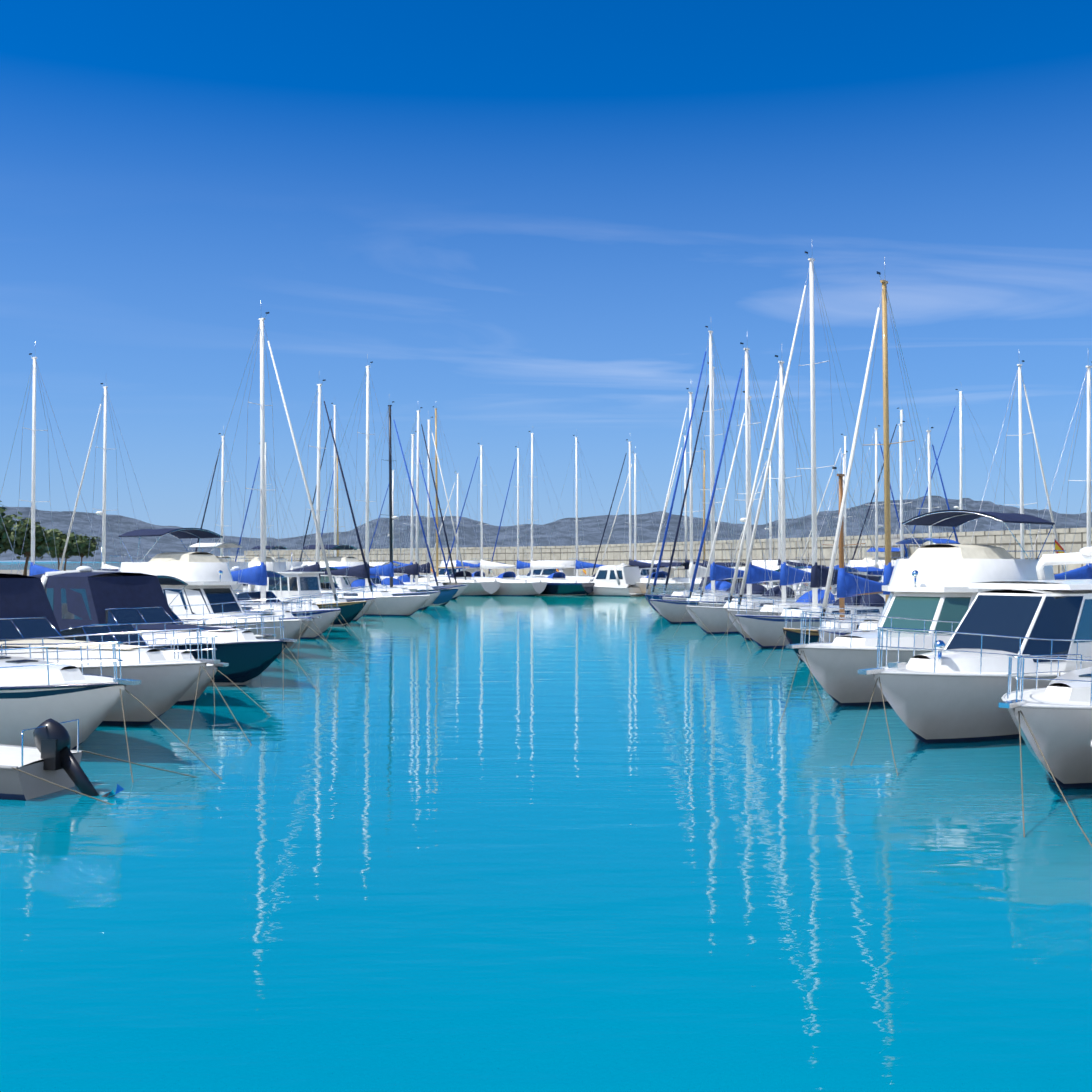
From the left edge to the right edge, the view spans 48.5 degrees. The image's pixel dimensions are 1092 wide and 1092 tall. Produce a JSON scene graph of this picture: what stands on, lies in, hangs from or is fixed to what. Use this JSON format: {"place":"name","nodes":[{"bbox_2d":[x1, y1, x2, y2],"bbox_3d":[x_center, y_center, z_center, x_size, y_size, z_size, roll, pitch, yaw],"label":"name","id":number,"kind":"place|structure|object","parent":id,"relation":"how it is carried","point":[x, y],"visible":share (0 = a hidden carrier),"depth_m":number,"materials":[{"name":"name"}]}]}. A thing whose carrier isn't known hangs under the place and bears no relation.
{"place":"outdoors","nodes":[
{"label":"outdoors","id":0,"kind":"place"},
{"bbox_2d":[0,570,69,575],"bbox_3d":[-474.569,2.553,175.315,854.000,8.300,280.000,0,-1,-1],"label":"quay ground","id":1,"kind":"structure","parent":0,"point":[10,572],"depth_m":264.07,"materials":[{"name":"beige concrete"}]},
{"bbox_2d":[0,501,6,523],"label":"tree","id":2,"kind":"object","parent":1,"relation":"on","point":[2,509],"visible":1,"depth_m":100.34,"materials":[{"name":"green plant"}]},
{"bbox_2d":[0,521,8,536],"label":"tree","id":3,"kind":"object","parent":1,"relation":"on","point":[2,530],"visible":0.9,"depth_m":107.77,"materials":[{"name":"green plant"}]},
{"bbox_2d":[0,534,19,553],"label":"tree","id":4,"kind":"object","parent":1,"relation":"on","point":[8,545],"visible":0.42,"depth_m":132.09,"materials":[{"name":"green plant"}]},
{"bbox_2d":[0,509,22,547],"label":"tree","id":5,"kind":"object","parent":1,"relation":"on","point":[9,522],"visible":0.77,"depth_m":121.27,"materials":[{"name":"green plant"}]},
{"bbox_2d":[9,518,53,575],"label":"tree","id":6,"kind":"object","parent":1,"relation":"on","point":[41,545],"visible":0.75,"depth_m":146.78,"materials":[{"name":"green plant"}]},
{"bbox_2d":[14,527,60,561],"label":"tree","id":7,"kind":"object","parent":1,"relation":"on","point":[51,542],"visible":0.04,"depth_m":164.40,"materials":[{"name":"green plant"}]},
{"bbox_2d":[30,529,60,558],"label":"tree","id":8,"kind":"object","parent":1,"relation":"on","point":[55,534],"depth_m":180.37,"materials":[{"name":"green plant"}]},
{"bbox_2d":[47,531,84,569],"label":"tree","id":9,"kind":"object","parent":1,"relation":"on","point":[72,547],"visible":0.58,"depth_m":203.26,"materials":[{"name":"green plant"}]},
{"bbox_2d":[64,535,88,570],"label":"tree","id":10,"kind":"object","parent":1,"relation":"on","point":[81,549],"depth_m":227.12,"materials":[{"name":"green plant"}]},
{"bbox_2d":[72,533,100,565],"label":"tree","id":11,"kind":"object","parent":1,"relation":"on","point":[91,547],"visible":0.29,"depth_m":253.85,"materials":[{"name":"green plant"}]},
{"bbox_2d":[0,562,1091,1091],"bbox_3d":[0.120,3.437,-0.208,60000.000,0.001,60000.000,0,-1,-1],"label":"water","id":12,"kind":"structure","parent":0,"point":[544,844],"depth_m":12.93,"materials":[{"name":"blue liquid"}]},
{"bbox_2d":[0,514,21,574],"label":"boat","id":13,"kind":"object","parent":12,"relation":"on","point":[10,543],"depth_m":51.05,"materials":[{"name":"white metal"}]},
{"bbox_2d":[0,353,106,575],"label":"boat","id":14,"kind":"object","parent":12,"relation":"on","point":[35,569],"visible":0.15,"depth_m":65.00,"materials":[{"name":"blue"}]},
{"bbox_2d":[0,718,195,804],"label":"outboard boat","id":15,"kind":"object","parent":12,"relation":"on","point":[49,763],"visible":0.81,"depth_m":17.86,"materials":[{"name":"white fibreglass"},{"name":"black plastic"},{"name":"rope"}]},
{"bbox_2d":[98,568,119,570],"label":"boat","id":16,"kind":"object","parent":12,"relation":"on","point":[118,569],"visible":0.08,"depth_m":67.46,"materials":[{"name":"white plastic"}]},
{"bbox_2d":[59,383,160,570],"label":"boat","id":17,"kind":"object","parent":12,"relation":"on","point":[104,510],"visible":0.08,"depth_m":76.21,"materials":[{"name":"white metal"}]},
{"bbox_2d":[0,641,221,782],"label":"boat","id":18,"kind":"object","parent":12,"relation":"on","point":[35,692],"visible":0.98,"depth_m":20.81,"materials":[{"name":"white fibreglass"},{"name":"steel"},{"name":"glass"}]},
{"bbox_2d":[0,573,251,745],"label":"boat","id":19,"kind":"object","parent":12,"relation":"on","point":[27,616],"visible":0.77,"depth_m":25.47,"materials":[{"name":"white plastic"}]},
{"bbox_2d":[60,623,270,715],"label":"boat","id":20,"kind":"object","parent":12,"relation":"on","point":[187,697],"visible":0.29,"depth_m":30.22,"materials":[{"name":"white plastic"}]},
{"bbox_2d":[31,547,319,700],"bbox_3d":[-10.638,2.218,34.996,15.077,4.447,3.878,-1,-1,41],"label":"boat","id":21,"kind":"object","parent":12,"relation":"on","point":[82,596],"visible":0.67,"depth_m":35.85,"materials":[{"name":"blue fabric"}]},
{"bbox_2d":[189,543,246,592],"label":"boat","id":22,"kind":"object","parent":12,"relation":"on","point":[226,545],"visible":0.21,"depth_m":84.65,"materials":[{"name":"white plastic"}]},
{"bbox_2d":[195,426,260,591],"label":"boat","id":23,"kind":"object","parent":12,"relation":"on","point":[222,500],"visible":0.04,"depth_m":98.32,"materials":[{"name":"white metal"}]},
{"bbox_2d":[110,528,354,664],"bbox_3d":[-11.046,1.941,44.374,16.029,5.343,3.599,-1,-1,41],"label":"boat","id":24,"kind":"object","parent":12,"relation":"on","point":[207,591],"visible":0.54,"depth_m":45.33,"materials":[{"name":"white plastic"}]},
{"bbox_2d":[217,556,247,593],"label":"boat","id":25,"kind":"object","parent":12,"relation":"on","point":[245,564],"visible":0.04,"depth_m":90.53,"materials":[{"name":"white plastic"}]},
{"bbox_2d":[157,575,311,677],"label":"boat","id":26,"kind":"object","parent":12,"relation":"on","point":[166,580],"visible":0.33,"depth_m":39.36,"materials":[{"name":"white plastic"}]},
{"bbox_2d":[235,443,291,561],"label":"boat","id":27,"kind":"object","parent":12,"relation":"on","point":[248,507],"visible":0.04,"depth_m":115.44,"materials":[{"name":"white metal"}]},
{"bbox_2d":[248,546,287,587],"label":"boat","id":28,"kind":"object","parent":12,"relation":"on","point":[278,566],"visible":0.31,"depth_m":101.00,"materials":[{"name":"white plastic"}]},
{"bbox_2d":[188,312,361,642],"bbox_3d":[-12.746,-3.279,55.078,13.945,15.958,3.735,-1,-1,39],"label":"boat","id":29,"kind":"object","parent":12,"relation":"on","point":[255,575],"visible":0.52,"depth_m":55.43,"materials":[{"name":"white"}]},
{"bbox_2d":[249,442,308,561],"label":"boat","id":30,"kind":"object","parent":12,"relation":"on","point":[265,497],"visible":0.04,"depth_m":120.20,"materials":[{"name":"white metal"}]},
{"bbox_2d":[270,557,302,569],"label":"boat","id":31,"kind":"object","parent":12,"relation":"on","point":[294,564],"visible":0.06,"depth_m":106.95,"materials":[{"name":"white plastic"}]},
{"bbox_2d":[242,600,335,652],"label":"boat","id":32,"kind":"object","parent":12,"relation":"on","point":[289,615],"visible":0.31,"depth_m":48.26,"materials":[{"name":"white"}]},
{"bbox_2d":[230,566,350,635],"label":"boat","id":33,"kind":"object","parent":12,"relation":"on","point":[252,593],"visible":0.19,"depth_m":60.98,"materials":[{"name":"white plastic"}]},
{"bbox_2d":[233,379,382,622],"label":"sailboat","id":34,"kind":"object","parent":12,"relation":"on","point":[316,568],"visible":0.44,"depth_m":71.79,"materials":[{"name":"white metal"}]},
{"bbox_2d":[266,552,366,628],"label":"boat","id":35,"kind":"object","parent":12,"relation":"on","point":[297,584],"visible":0.44,"depth_m":65.45,"materials":[{"name":"white fibreglass"},{"name":"glass"},{"name":"steel"}]},
{"bbox_2d":[290,564,392,594],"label":"motorboat","id":36,"kind":"object","parent":12,"relation":"on","point":[323,587],"visible":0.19,"depth_m":83.19,"materials":[{"name":"white plastic"}]},
{"bbox_2d":[321,454,363,557],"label":"boat","id":37,"kind":"object","parent":12,"relation":"on","point":[337,531],"visible":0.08,"depth_m":140.27,"materials":[{"name":"white metal"}]},
{"bbox_2d":[299,403,398,580],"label":"boat","id":38,"kind":"object","parent":12,"relation":"on","point":[370,563],"visible":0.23,"depth_m":124.48,"materials":[{"name":"navy canvas"},{"name":"aluminium"},{"name":"wire"}]},
{"bbox_2d":[301,545,417,591],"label":"motorboat","id":39,"kind":"object","parent":12,"relation":"on","point":[336,561],"visible":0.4,"depth_m":92.50,"materials":[{"name":"white plastic"}]},
{"bbox_2d":[299,361,438,618],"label":"sailboat","id":40,"kind":"object","parent":12,"relation":"on","point":[387,603],"visible":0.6,"depth_m":78.32,"materials":[{"name":"white"}]},
{"bbox_2d":[369,566,381,585],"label":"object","id":41,"kind":"object","parent":12,"relation":"on","point":[374,577],"visible":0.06,"depth_m":107.94,"materials":[{"name":"blue fabric"}]},
{"bbox_2d":[322,401,440,609],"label":"sailboat","id":42,"kind":"object","parent":12,"relation":"on","point":[387,570],"visible":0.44,"depth_m":87.87,"materials":[{"name":"white"}]},
{"bbox_2d":[369,468,432,578],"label":"boat","id":43,"kind":"object","parent":12,"relation":"on","point":[393,502],"visible":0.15,"depth_m":139.43,"materials":[{"name":"white"}]},
{"bbox_2d":[369,431,452,588],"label":"sailboat","id":44,"kind":"object","parent":12,"relation":"on","point":[411,524],"visible":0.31,"depth_m":102.03,"materials":[{"name":"white metal"}]},
{"bbox_2d":[371,407,458,604],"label":"sailboat","id":45,"kind":"object","parent":12,"relation":"on","point":[445,597],"visible":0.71,"depth_m":97.22,"materials":[{"name":"white metal"}]},
{"bbox_2d":[374,417,467,598],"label":"sailboat","id":46,"kind":"object","parent":12,"relation":"on","point":[427,570],"visible":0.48,"depth_m":112.09,"materials":[{"name":"white"}]},
{"bbox_2d":[408,575,448,583],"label":"boat","id":47,"kind":"object","parent":12,"relation":"on","point":[421,578],"visible":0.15,"depth_m":122.48,"materials":[{"name":"white plastic"}]},
{"bbox_2d":[402,406,501,595],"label":"boat","id":48,"kind":"object","parent":12,"relation":"on","point":[484,587],"visible":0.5,"depth_m":123.43,"materials":[{"name":"white"}]},
{"bbox_2d":[421,558,490,576],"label":"boat","id":49,"kind":"object","parent":12,"relation":"on","point":[450,570],"visible":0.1,"depth_m":150.68,"materials":[{"name":"white plastic"}]},
{"bbox_2d":[426,472,506,576],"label":"boat","id":50,"kind":"object","parent":12,"relation":"on","point":[470,565],"visible":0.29,"depth_m":137.76,"materials":[{"name":"white"}]},
{"bbox_2d":[444,443,547,595],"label":"boat","id":51,"kind":"object","parent":12,"relation":"on","point":[510,585],"visible":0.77,"depth_m":123.29,"materials":[{"name":"white"}]},
{"bbox_2d":[489,441,565,579],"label":"boat","id":52,"kind":"object","parent":12,"relation":"on","point":[521,565],"visible":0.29,"depth_m":138.90,"materials":[{"name":"silver metal"}]},
{"bbox_2d":[248,570,825,596],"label":"pontoons","id":53,"kind":"object","parent":12,"relation":"on","point":[770,587],"depth_m":89.86,"materials":[{"name":"silver metal"}]},
{"bbox_2d":[494,558,588,576],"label":"boat","id":54,"kind":"object","parent":12,"relation":"on","point":[568,571],"visible":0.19,"depth_m":146.60,"materials":[{"name":"white plastic"}]},
{"bbox_2d":[494,431,594,595],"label":"boat","id":55,"kind":"object","parent":12,"relation":"on","point":[558,584],"visible":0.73,"depth_m":123.79,"materials":[{"name":"blue"}]},
{"bbox_2d":[541,435,623,579],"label":"boat","id":56,"kind":"object","parent":12,"relation":"on","point":[585,565],"visible":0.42,"depth_m":137.14,"materials":[{"name":"white metal"}]},
{"bbox_2d":[588,563,647,595],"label":"boat","id":57,"kind":"object","parent":12,"relation":"on","point":[614,580],"visible":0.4,"depth_m":121.38,"materials":[{"name":"white plastic"}]},
{"bbox_2d":[590,439,689,595],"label":"boat","id":58,"kind":"object","parent":12,"relation":"on","point":[642,583],"visible":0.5,"depth_m":122.56,"materials":[{"name":"white"}]},
{"bbox_2d":[601,446,688,579],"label":"boat","id":59,"kind":"object","parent":12,"relation":"on","point":[634,490],"visible":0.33,"depth_m":136.58,"materials":[{"name":"white metal"}]},
{"bbox_2d":[226,527,1091,577],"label":"breakwater wall","id":60,"kind":"structure","parent":12,"relation":"on","point":[614,557],"depth_m":148.99,"materials":[{"name":"stone"}]},
{"bbox_2d":[633,558,684,577],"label":"boat","id":61,"kind":"object","parent":12,"relation":"on","point":[644,572],"visible":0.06,"depth_m":138.59,"materials":[{"name":"white plastic"}]},
{"bbox_2d":[648,433,745,589],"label":"boat","id":62,"kind":"object","parent":12,"relation":"on","point":[686,580],"visible":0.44,"depth_m":120.40,"materials":[{"name":"white metal"}]},
{"bbox_2d":[658,577,742,595],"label":"boat","id":63,"kind":"object","parent":12,"relation":"on","point":[708,581],"visible":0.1,"depth_m":84.60,"materials":[{"name":"blue"}]},
{"bbox_2d":[644,388,764,615],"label":"boat","id":64,"kind":"object","parent":12,"relation":"on","point":[722,585],"visible":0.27,"depth_m":79.57,"materials":[{"name":"white"}]},
{"bbox_2d":[669,448,743,578],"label":"boat","id":65,"kind":"object","parent":12,"relation":"on","point":[703,482],"visible":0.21,"depth_m":132.12,"materials":[{"name":"white metal"}]},
{"bbox_2d":[661,362,791,618],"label":"boat","id":66,"kind":"object","parent":12,"relation":"on","point":[668,575],"visible":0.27,"depth_m":73.56,"materials":[{"name":"white"}]},
{"bbox_2d":[649,326,807,626],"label":"boat","id":67,"kind":"object","parent":12,"relation":"on","point":[671,611],"visible":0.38,"depth_m":69.78,"materials":[{"name":"white metal"}]},
{"bbox_2d":[673,342,836,638],"bbox_3d":[10.005,-2.927,59.080,3.980,15.358,13.651,-1,-1,38],"label":"boat","id":68,"kind":"object","parent":12,"relation":"on","point":[712,620],"visible":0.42,"depth_m":59.29,"materials":[{"name":"white"}]},
{"bbox_2d":[698,381,830,606],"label":"boat","id":69,"kind":"object","parent":12,"relation":"on","point":[776,590],"visible":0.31,"depth_m":63.95,"materials":[{"name":"white"}]},
{"bbox_2d":[732,443,811,561],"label":"boat","id":70,"kind":"object","parent":12,"relation":"on","point":[770,526],"visible":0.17,"depth_m":127.49,"materials":[{"name":"white metal"}]},
{"bbox_2d":[754,564,794,586],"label":"boat","id":71,"kind":"object","parent":12,"relation":"on","point":[773,568],"visible":0.15,"depth_m":114.28,"materials":[{"name":"white plastic"}]},
{"bbox_2d":[752,558,810,565],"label":"boat","id":72,"kind":"object","parent":12,"relation":"on","point":[760,562],"depth_m":118.73,"materials":[{"name":"white plastic"}]},
{"bbox_2d":[726,355,838,644],"bbox_3d":[10.631,-2.289,54.303,3.587,13.958,13.083,-1,-1,37],"label":"boat","id":73,"kind":"object","parent":12,"relation":"on","point":[786,578],"visible":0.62,"depth_m":55.13,"materials":[{"name":"white"}]},
{"bbox_2d":[733,396,847,584],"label":"boat","id":74,"kind":"object","parent":12,"relation":"on","point":[795,564],"visible":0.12,"depth_m":117.31,"materials":[{"name":"white metal"}]},
{"bbox_2d":[711,251,893,652],"bbox_3d":[11.102,-4.137,50.688,15.082,17.559,4.113,1,-2,-43],"label":"boat","id":75,"kind":"object","parent":12,"relation":"on","point":[763,631],"visible":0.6,"depth_m":50.64,"materials":[{"name":"white"}]},
{"bbox_2d":[762,451,883,667],"bbox_3d":[9.920,0.562,42.753,10.986,7.959,2.787,1,-1,-42],"label":"sailboat","id":76,"kind":"object","parent":12,"relation":"on","point":[848,585],"visible":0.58,"depth_m":43.42,"materials":[{"name":"blue"}]},
{"bbox_2d":[793,451,867,596],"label":"sailboat","id":77,"kind":"object","parent":12,"relation":"on","point":[844,465],"visible":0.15,"depth_m":98.43,"materials":[{"name":"white"}]},
{"bbox_2d":[788,560,895,587],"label":"boat","id":78,"kind":"object","parent":12,"relation":"on","point":[858,562],"visible":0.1,"depth_m":105.21,"materials":[{"name":"white plastic"}]},
{"bbox_2d":[801,434,883,557],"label":"boat","id":79,"kind":"object","parent":12,"relation":"on","point":[844,440],"visible":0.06,"depth_m":124.58,"materials":[{"name":"white metal"}]},
{"bbox_2d":[802,583,890,698],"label":"boat","id":80,"kind":"object","parent":12,"relation":"on","point":[847,632],"visible":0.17,"depth_m":33.12,"materials":[{"name":"white"}]},
{"bbox_2d":[827,425,908,594],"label":"sailboat","id":81,"kind":"object","parent":12,"relation":"on","point":[876,508],"visible":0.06,"depth_m":92.05,"materials":[{"name":"white metal"}]},
{"bbox_2d":[808,256,948,680],"bbox_3d":[10.692,-2.578,39.651,13.328,14.159,3.253,1,-2,-45],"label":"boat","id":82,"kind":"object","parent":12,"relation":"on","point":[888,570],"visible":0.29,"depth_m":40.12,"materials":[{"name":"white"}]},
{"bbox_2d":[832,421,928,600],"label":"sailboat","id":83,"kind":"object","parent":12,"relation":"on","point":[872,571],"visible":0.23,"depth_m":84.48,"materials":[{"name":"white"}]},
{"bbox_2d":[864,547,907,559],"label":"boat","id":84,"kind":"object","parent":12,"relation":"on","point":[883,550],"visible":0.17,"depth_m":111.78,"materials":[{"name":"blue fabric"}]},
{"bbox_2d":[852,408,947,559],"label":"boat","id":85,"kind":"object","parent":12,"relation":"on","point":[901,416],"visible":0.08,"depth_m":114.16,"materials":[{"name":"white metal"}]},
{"bbox_2d":[880,427,957,608],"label":"sailboat","id":86,"kind":"object","parent":12,"relation":"on","point":[929,508],"visible":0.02,"depth_m":77.22,"materials":[{"name":"white"}]},
{"bbox_2d":[778,510,1065,729],"bbox_3d":[8.753,1.711,30.439,3.795,5.443,16.565,-1,-1,43],"label":"boat","id":87,"kind":"object","parent":12,"relation":"on","point":[928,587],"visible":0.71,"depth_m":31.17,"materials":[{"name":"white plastic"}]},
{"bbox_2d":[891,538,959,558],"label":"sailboat","id":88,"kind":"object","parent":12,"relation":"on","point":[920,541],"visible":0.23,"depth_m":68.12,"materials":[{"name":"blue fabric"}]},
{"bbox_2d":[904,389,1028,558],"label":"boat","id":89,"kind":"object","parent":12,"relation":"on","point":[960,446],"visible":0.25,"depth_m":109.22,"materials":[{"name":"white metal"}]},
{"bbox_2d":[850,546,1091,775],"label":"boat","id":90,"kind":"object","parent":12,"relation":"on","point":[954,690],"visible":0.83,"depth_m":23.48,"materials":[{"name":"white plastic"}]},
{"bbox_2d":[970,360,1064,572],"bbox_3d":[25.293,-2.805,64.143,13.289,15.245,3.463,1,-2,-37],"label":"sailboat","id":91,"kind":"object","parent":12,"relation":"on","point":[1021,509],"visible":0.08,"depth_m":64.00,"materials":[{"name":"white metal"}]},
{"bbox_2d":[998,654,1091,846],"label":"boat","id":92,"kind":"object","parent":12,"relation":"on","point":[1053,721],"visible":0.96,"depth_m":17.79,"materials":[{"name":"white plastic"}]},
{"bbox_2d":[1031,365,1091,579],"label":"sailboat","id":93,"kind":"object","parent":12,"relation":"on","point":[1084,572],"visible":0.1,"depth_m":55.69,"materials":[{"name":"white metal"}]},
{"bbox_2d":[0,496,1091,561],"bbox_3d":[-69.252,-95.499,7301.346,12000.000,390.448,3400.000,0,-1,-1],"label":"mountain terrain","id":94,"kind":"structure","parent":0,"point":[589,530],"depth_m":6570.49,"materials":[{"name":"grey stone"}]},
{"bbox_2d":[0,0,1091,561],"label":"sky","id":95,"kind":"structure","parent":0,"point":[534,216],"materials":[{"name":"blue"}]}
]}

